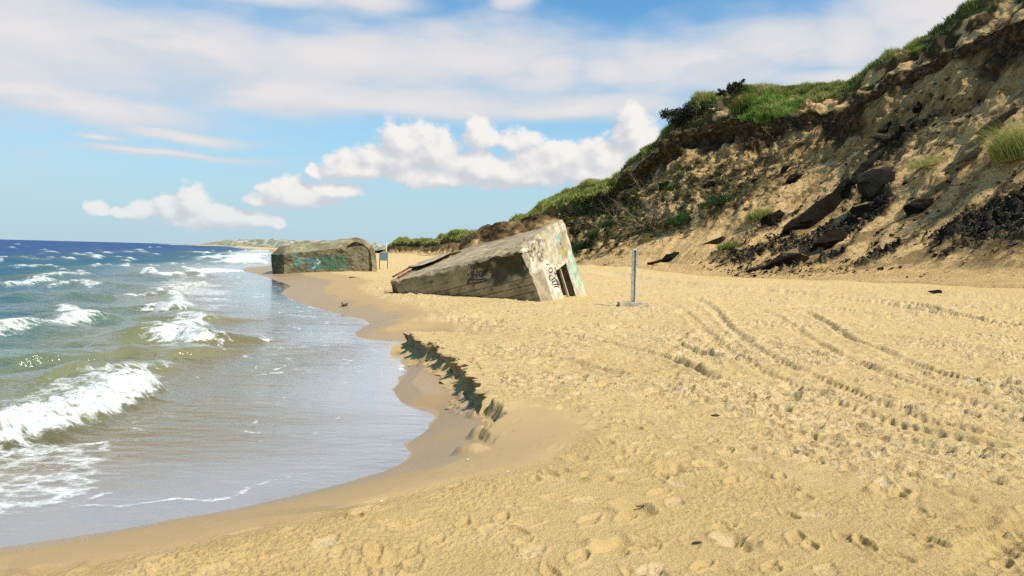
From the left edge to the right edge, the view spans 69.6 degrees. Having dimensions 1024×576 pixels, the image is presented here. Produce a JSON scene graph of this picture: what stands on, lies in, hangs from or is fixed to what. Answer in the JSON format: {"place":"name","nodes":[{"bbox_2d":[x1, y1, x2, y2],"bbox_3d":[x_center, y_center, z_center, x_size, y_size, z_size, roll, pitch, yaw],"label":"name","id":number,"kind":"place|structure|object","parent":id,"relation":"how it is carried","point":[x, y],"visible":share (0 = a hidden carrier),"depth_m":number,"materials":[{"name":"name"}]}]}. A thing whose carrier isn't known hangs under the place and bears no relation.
{"place":"outdoors","nodes":[
{"label":"outdoors","id":0,"kind":"place"},
{"bbox_2d":[0,239,435,547],"bbox_3d":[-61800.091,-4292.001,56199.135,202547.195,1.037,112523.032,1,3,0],"label":"sea","id":1,"kind":"structure","parent":0,"point":[99,338],"depth_m":11.56,"materials":[{"name":"liquid"}]},
{"bbox_2d":[194,238,385,251],"bbox_3d":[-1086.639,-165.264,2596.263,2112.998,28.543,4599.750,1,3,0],"label":"dunes","id":2,"kind":"structure","parent":0,"point":[276,243],"depth_m":1175.62,"materials":[{"name":"beige sand"}]},
{"bbox_2d":[390,331,511,414],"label":"sand cliff","id":3,"kind":"structure","parent":0,"point":[416,347],"depth_m":11.53,"materials":[{"name":"beige sand"}]},
{"bbox_2d":[0,0,966,245],"label":"sky","id":4,"kind":"structure","parent":0,"point":[176,122],"materials":[{"name":"blue"}]},
{"bbox_2d":[0,244,1023,575],"bbox_3d":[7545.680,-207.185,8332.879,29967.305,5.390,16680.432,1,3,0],"label":"beach","id":5,"kind":"structure","parent":0,"point":[850,414],"depth_m":7.12,"materials":[{"name":"beige sand"}]},
{"bbox_2d":[271,237,376,273],"bbox_3d":[-14.504,-2.259,57.523,7.819,3.505,6.381,1,3,-11],"label":"concrete bunker","id":6,"kind":"object","parent":5,"relation":"on","point":[350,254],"visible":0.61,"depth_m":54.71},
{"bbox_2d":[379,253,387,268],"bbox_3d":[-10.884,-2.096,62.346,0.747,1.793,0.092,1,3,0],"label":"sign","id":7,"kind":"object","parent":5,"relation":"on","point":[383,256],"visible":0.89,"depth_m":62.28,"materials":[{"name":"metal"}]},
{"bbox_2d":[390,220,585,301],"bbox_3d":[-1.144,0.436,29.947,6.960,4.174,4.900,-13,10,26],"label":"concrete bunker","id":8,"kind":"object","parent":5,"relation":"on","point":[539,265],"visible":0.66,"depth_m":27.61,"materials":[{"name":"grey concrete"}]},
{"bbox_2d":[556,263,575,295],"bbox_3d":[1.718,0.469,29.392,1.300,2.540,1.260,-13,10,26],"label":"doorway","id":9,"kind":"structure","parent":8,"relation":"in","point":[564,269],"depth_m":29.68,"materials":[{"name":"concrete"}]},
{"bbox_2d":[617,249,648,306],"bbox_3d":[4.066,-0.298,24.579,0.975,2.013,0.420,1,3,-4],"label":"marker post","id":10,"kind":"object","parent":5,"relation":"on","point":[632,303],"visible":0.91,"depth_m":24.53,"materials":[{"name":"concrete"}]},
{"bbox_2d":[761,247,809,269],"bbox_3d":[18.419,-1.820,49.604,3.615,1.936,1.219,2,3,14],"label":"peat block","id":11,"kind":"object","parent":5,"relation":"on","point":[797,254],"depth_m":49.24,"materials":[{"name":"black soil"}]},
{"bbox_2d":[928,290,941,293],"bbox_3d":[18.017,0.170,31.306,0.707,0.216,0.104,1,3,-11],"label":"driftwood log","id":12,"kind":"object","parent":5,"relation":"on","point":[936,291],"visible":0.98,"depth_m":31.27,"materials":[{"name":"brown wood"}]},
{"bbox_2d":[458,214,575,249],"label":"soil bank","id":13,"kind":"structure","parent":0,"point":[487,233],"depth_m":90.81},
{"bbox_2d":[382,0,1023,288],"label":"cliff","id":14,"kind":"structure","parent":0,"point":[986,41],"depth_m":56.35,"materials":[{"name":"beige sand"}]},
{"bbox_2d":[570,240,588,251],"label":"grass tussock","id":15,"kind":"object","parent":14,"relation":"on","point":[575,248],"depth_m":81.26,"materials":[{"name":"green plant"}]},
{"bbox_2d":[586,228,599,238],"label":"grass tussock","id":16,"kind":"object","parent":14,"relation":"on","point":[593,234],"depth_m":80.48,"materials":[{"name":"green plant"}]},
{"bbox_2d":[599,217,614,227],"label":"grass tussock","id":17,"kind":"object","parent":14,"relation":"on","point":[608,222],"depth_m":77.89,"materials":[{"name":"green plant"}]},
{"bbox_2d":[599,157,678,239],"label":"dead shrub","id":18,"kind":"object","parent":14,"relation":"on","point":[655,217],"visible":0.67,"depth_m":70.63,"materials":[{"name":"plant"}]},
{"bbox_2d":[647,259,663,264],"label":"peat block","id":19,"kind":"object","parent":14,"relation":"on","point":[654,262],"depth_m":61.34,"materials":[{"name":"brown soil"}]},
{"bbox_2d":[656,179,669,190],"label":"peat block","id":20,"kind":"structure","parent":14,"relation":"on","point":[662,183],"depth_m":74.53,"materials":[{"name":"black soil"}]},
{"bbox_2d":[661,251,679,261],"bbox_3d":[13.432,-2.545,62.238,1.563,1.153,0.724,1,3,0],"label":"peat block","id":21,"kind":"object","parent":14,"relation":"on","point":[669,257],"depth_m":62.14,"materials":[{"name":"black soil"}]},
{"bbox_2d":[664,184,676,190],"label":"grass tussock","id":22,"kind":"object","parent":14,"relation":"on","point":[670,186],"depth_m":74.05,"materials":[{"name":"green plant"}]},
{"bbox_2d":[659,104,697,130],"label":"shrub","id":23,"kind":"object","parent":14,"relation":"on","point":[679,113],"visible":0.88,"depth_m":80.61,"materials":[{"name":"green plant"}]},
{"bbox_2d":[664,210,695,225],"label":"grass tussock","id":24,"kind":"object","parent":14,"relation":"on","point":[673,220],"depth_m":67.48,"materials":[{"name":"green plant"}]},
{"bbox_2d":[682,100,708,119],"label":"shrub","id":25,"kind":"object","parent":14,"relation":"on","point":[692,109],"visible":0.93,"depth_m":79.06,"materials":[{"name":"green plant"}]},
{"bbox_2d":[384,0,1019,264],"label":"grass","id":26,"kind":"structure","parent":14,"relation":"on","point":[591,185],"depth_m":78.73,"materials":[{"name":"green plant"}]},
{"bbox_2d":[704,178,719,188],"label":"peat block","id":27,"kind":"structure","parent":14,"relation":"on","point":[710,183],"depth_m":69.45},
{"bbox_2d":[703,236,725,244],"bbox_3d":[16.992,-3.780,61.310,2.136,1.069,0.620,1,3,0],"label":"peat block","id":28,"kind":"object","parent":14,"relation":"on","point":[717,240],"depth_m":61.06,"materials":[{"name":"black soil"}]},
{"bbox_2d":[698,193,734,207],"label":"grass tussock","id":29,"kind":"object","parent":14,"relation":"on","point":[720,200],"depth_m":65.55,"materials":[{"name":"green plant"}]},
{"bbox_2d":[716,88,726,95],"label":"shrub","id":30,"kind":"object","parent":14,"relation":"on","point":[719,90],"visible":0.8,"depth_m":79.03,"materials":[{"name":"green plant"}]},
{"bbox_2d":[716,239,741,249],"bbox_3d":[16.759,-3.423,57.221,2.212,0.976,2.258,2,3,14],"label":"grass tussock","id":31,"kind":"object","parent":14,"relation":"on","point":[731,244],"depth_m":57.13,"materials":[{"name":"green plant"}]},
{"bbox_2d":[710,91,759,114],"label":"grass tussock","id":32,"kind":"object","parent":14,"relation":"on","point":[740,107],"depth_m":74.73,"materials":[{"name":"green plant"}]},
{"bbox_2d":[726,78,745,97],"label":"shrub","id":33,"kind":"object","parent":14,"relation":"on","point":[735,88],"visible":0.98,"depth_m":76.55,"materials":[{"name":"green plant"}]},
{"bbox_2d":[744,264,764,272],"bbox_3d":[16.194,-1.282,49.100,1.423,0.604,0.354,1,3,0],"label":"peat block","id":34,"kind":"object","parent":14,"relation":"on","point":[749,270],"depth_m":49.01,"materials":[{"name":"black soil"}]},
{"bbox_2d":[742,204,777,221],"bbox_3d":[20.346,-6.192,60.744,3.506,1.518,3.383,1,3,0],"label":"grass tussock","id":35,"kind":"object","parent":14,"relation":"on","point":[760,214],"depth_m":60.43,"materials":[{"name":"green plant"}]},
{"bbox_2d":[732,87,806,129],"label":"grass patch","id":36,"kind":"object","parent":14,"relation":"on","point":[776,109],"visible":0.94,"depth_m":70.69,"materials":[{"name":"green plant"}]},
{"bbox_2d":[760,210,784,226],"bbox_3d":[20.985,-5.612,59.371,1.691,1.464,0.966,1,3,0],"label":"peat block","id":37,"kind":"object","parent":14,"relation":"on","point":[770,219],"depth_m":59.01,"materials":[{"name":"black soil"}]},
{"bbox_2d":[781,163,788,174],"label":"peat block","id":38,"kind":"structure","parent":14,"relation":"on","point":[785,167],"depth_m":64.61,"materials":[{"name":"black soil"}]},
{"bbox_2d":[555,108,1023,277],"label":"peat rubble","id":39,"kind":"object","parent":14,"relation":"on","point":[859,229],"visible":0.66,"depth_m":50.63,"materials":[{"name":"black soil"}]},
{"bbox_2d":[785,172,802,183],"bbox_3d":[24.286,-9.372,63.275,1.649,1.132,0.758,2,3,11],"label":"peat block","id":40,"kind":"object","parent":14,"relation":"on","point":[791,178],"depth_m":63.08,"materials":[{"name":"black soil"}]},
{"bbox_2d":[783,190,841,234],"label":"peat block","id":41,"kind":"structure","parent":14,"relation":"on","point":[816,212],"depth_m":55.39,"materials":[{"name":"black soil"}]},
{"bbox_2d":[605,57,1023,277],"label":"soil clods","id":42,"kind":"object","parent":14,"relation":"on","point":[871,146],"visible":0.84,"depth_m":62.78,"materials":[{"name":"brown soil"}]},
{"bbox_2d":[812,229,846,248],"bbox_3d":[21.461,-3.323,49.664,2.321,1.394,1.263,2,3,14],"label":"peat block","id":43,"kind":"object","parent":14,"relation":"on","point":[829,239],"depth_m":49.46,"materials":[{"name":"black soil"}]},
{"bbox_2d":[835,177,848,193],"bbox_3d":[25.134,-7.504,56.446,1.255,2.132,0.729,1,3,0],"label":"peat block","id":44,"kind":"object","parent":14,"relation":"on","point":[842,185],"depth_m":56.16,"materials":[{"name":"black soil"}]},
{"bbox_2d":[850,202,870,214],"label":"peat block","id":45,"kind":"structure","parent":14,"relation":"on","point":[857,209],"depth_m":51.02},
{"bbox_2d":[854,146,885,174],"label":"peat block","id":46,"kind":"structure","parent":14,"relation":"on","point":[867,164],"depth_m":55.46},
{"bbox_2d":[857,165,894,198],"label":"peat block","id":47,"kind":"structure","parent":14,"relation":"on","point":[871,181],"depth_m":51.84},
{"bbox_2d":[868,133,895,140],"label":"peat block","id":48,"kind":"structure","parent":14,"relation":"on","point":[884,137],"depth_m":55.65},
{"bbox_2d":[877,121,891,133],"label":"peat block","id":49,"kind":"structure","parent":14,"relation":"on","point":[883,129],"depth_m":57.72,"materials":[{"name":"black soil"}]},
{"bbox_2d":[896,123,912,136],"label":"peat block","id":50,"kind":"structure","parent":14,"relation":"on","point":[904,127],"depth_m":54.97,"materials":[{"name":"brown soil"}]},
{"bbox_2d":[913,100,921,113],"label":"peat block","id":51,"kind":"structure","parent":14,"relation":"on","point":[917,108],"depth_m":55.67,"materials":[{"name":"black soil"}]},
{"bbox_2d":[903,197,933,215],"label":"peat block","id":52,"kind":"structure","parent":14,"relation":"on","point":[918,205],"depth_m":47.28,"materials":[{"name":"black soil"}]},
{"bbox_2d":[910,44,929,51],"bbox_3d":[34.254,-20.214,61.827,1.763,0.750,1.461,1,3,0],"label":"grass tussock","id":53,"kind":"object","parent":14,"relation":"on","point":[920,47],"depth_m":61.63,"materials":[{"name":"green plant"}]},
{"bbox_2d":[905,153,948,169],"bbox_3d":[27.825,-8.604,49.990,3.582,1.211,2.921,1,3,0],"label":"grass tussock","id":54,"kind":"object","parent":14,"relation":"on","point":[929,160],"depth_m":49.34,"materials":[{"name":"green plant"}]},
{"bbox_2d":[955,145,982,164],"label":"peat block","id":55,"kind":"structure","parent":14,"relation":"on","point":[970,155],"depth_m":46.50,"materials":[{"name":"soil"}]},
{"bbox_2d":[948,114,1023,163],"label":"grass tussock","id":56,"kind":"object","parent":14,"relation":"on","point":[1004,149],"depth_m":43.64,"materials":[{"name":"green plant"}]},
{"bbox_2d":[975,106,1019,134],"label":"peat block","id":57,"kind":"structure","parent":14,"relation":"on","point":[1005,115],"depth_m":47.09,"materials":[{"name":"brown soil"}]}
]}

